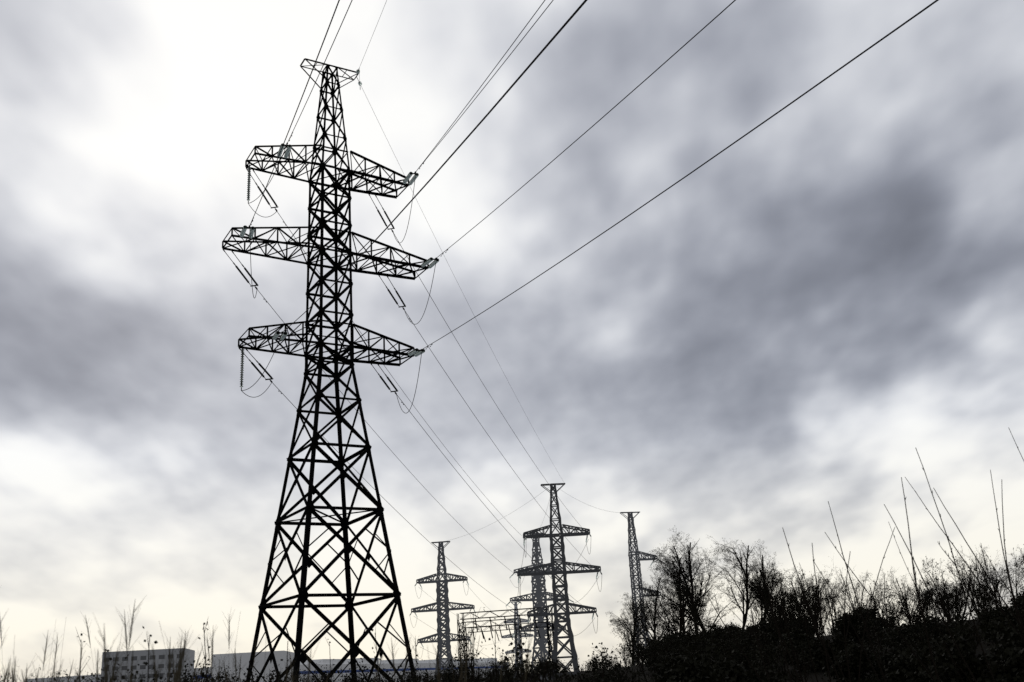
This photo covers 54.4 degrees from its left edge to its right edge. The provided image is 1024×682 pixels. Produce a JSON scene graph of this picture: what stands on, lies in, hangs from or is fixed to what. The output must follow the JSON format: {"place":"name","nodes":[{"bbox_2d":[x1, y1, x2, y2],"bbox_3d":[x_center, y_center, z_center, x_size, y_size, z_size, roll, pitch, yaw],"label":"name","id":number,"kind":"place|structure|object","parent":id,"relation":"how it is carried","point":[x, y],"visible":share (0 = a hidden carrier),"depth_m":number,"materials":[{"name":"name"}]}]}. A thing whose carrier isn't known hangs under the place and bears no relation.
{"place":"outdoors","nodes":[
{"label":"outdoors","id":0,"kind":"place"},
{"bbox_2d":[0,0,1023,681],"label":"sky","id":1,"kind":"structure","parent":0,"point":[774,337],"materials":[{"name":"grey"}]},
{"bbox_2d":[476,619,998,681],"bbox_3d":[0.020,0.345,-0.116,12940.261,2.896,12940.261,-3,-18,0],"label":"ground","id":2,"kind":"structure","parent":0,"point":[978,651],"depth_m":28.44,"materials":[{"name":"black soil"}]},
{"bbox_2d":[100,648,194,681],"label":"factory block","id":3,"kind":"structure","parent":2,"relation":"on","point":[159,655],"depth_m":374.74,"materials":[{"name":"grey concrete"}]},
{"bbox_2d":[212,651,293,681],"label":"warehouse block","id":4,"kind":"structure","parent":2,"relation":"on","point":[261,657],"depth_m":417.37,"materials":[{"name":"white concrete"}]},
{"bbox_2d":[28,658,508,681],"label":"long warehouse","id":5,"kind":"structure","parent":2,"relation":"on","point":[423,664],"depth_m":625.30,"materials":[{"name":"white"}]},
{"bbox_2d":[0,585,538,681],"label":"dry grass stalks","id":6,"kind":"object","parent":2,"relation":"on","point":[177,675],"visible":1,"depth_m":5.07,"materials":[{"name":"beige"}]},
{"bbox_2d":[75,607,512,681],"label":"dry weeds","id":7,"kind":"object","parent":2,"relation":"on","point":[156,642],"visible":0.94,"depth_m":8.90,"materials":[{"name":"brown plant"}]},
{"bbox_2d":[222,58,428,681],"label":"pylon","id":8,"kind":"object","parent":2,"relation":"on","point":[303,595],"visible":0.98,"depth_m":63.52,"materials":[{"name":"metal"}]},
{"bbox_2d":[411,541,474,678],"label":"pylon","id":9,"kind":"object","parent":2,"relation":"on","point":[446,634],"visible":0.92,"depth_m":216.30,"materials":[{"name":"metal"}]},
{"bbox_2d":[223,69,664,646],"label":"insulator strings","id":10,"kind":"object","parent":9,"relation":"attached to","point":[425,263],"visible":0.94,"depth_m":66.69,"materials":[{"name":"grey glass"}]},
{"bbox_2d":[459,618,523,681],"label":"portal","id":11,"kind":"object","parent":2,"relation":"on","point":[499,625],"visible":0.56,"depth_m":186.73,"materials":[{"name":"metal"}]},
{"bbox_2d":[457,607,553,679],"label":"portal","id":12,"kind":"object","parent":2,"relation":"on","point":[496,616],"visible":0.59,"depth_m":168.35,"materials":[{"name":"metal"}]},
{"bbox_2d":[466,621,553,669],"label":"portal","id":13,"kind":"object","parent":2,"relation":"on","point":[470,649],"visible":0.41,"depth_m":218.69,"materials":[{"name":"metal"}]},
{"bbox_2d":[1,587,1023,681],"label":"scrub shrubs","id":14,"kind":"object","parent":2,"relation":"on","point":[681,657],"visible":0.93,"depth_m":20.24,"materials":[{"name":"brown plant"}]},
{"bbox_2d":[502,602,533,671],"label":"pylon","id":15,"kind":"object","parent":2,"relation":"on","point":[518,622],"visible":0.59,"depth_m":431.33,"materials":[{"name":"metal"}]},
{"bbox_2d":[510,533,565,680],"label":"pylon","id":16,"kind":"object","parent":2,"relation":"on","point":[539,595],"visible":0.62,"depth_m":220.09,"materials":[{"name":"metal"}]},
{"bbox_2d":[517,483,600,679],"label":"pylon","id":17,"kind":"object","parent":2,"relation":"on","point":[567,613],"visible":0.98,"depth_m":162.31,"materials":[{"name":"metal"}]},
{"bbox_2d":[241,0,938,665],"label":"conductors","id":18,"kind":"structure","parent":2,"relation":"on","point":[491,212],"depth_m":47.13,"materials":[{"name":"grey metal"}]},
{"bbox_2d":[620,512,660,655],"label":"pylon","id":19,"kind":"object","parent":2,"relation":"on","point":[638,559],"visible":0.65,"depth_m":199.59,"materials":[{"name":"metal"}]},
{"bbox_2d":[605,525,834,664],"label":"birch trees","id":20,"kind":"object","parent":2,"relation":"on","point":[690,600],"visible":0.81,"depth_m":88.34,"materials":[{"name":"brown plant"}]},
{"bbox_2d":[708,427,1023,681],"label":"willow shoots","id":21,"kind":"object","parent":2,"relation":"on","point":[1017,619],"visible":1,"depth_m":9.49,"materials":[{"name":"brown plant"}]},
{"bbox_2d":[756,544,1023,647],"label":"bushes","id":22,"kind":"object","parent":2,"relation":"on","point":[943,599],"visible":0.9,"depth_m":35.29,"materials":[{"name":"brown plant"}]}
]}

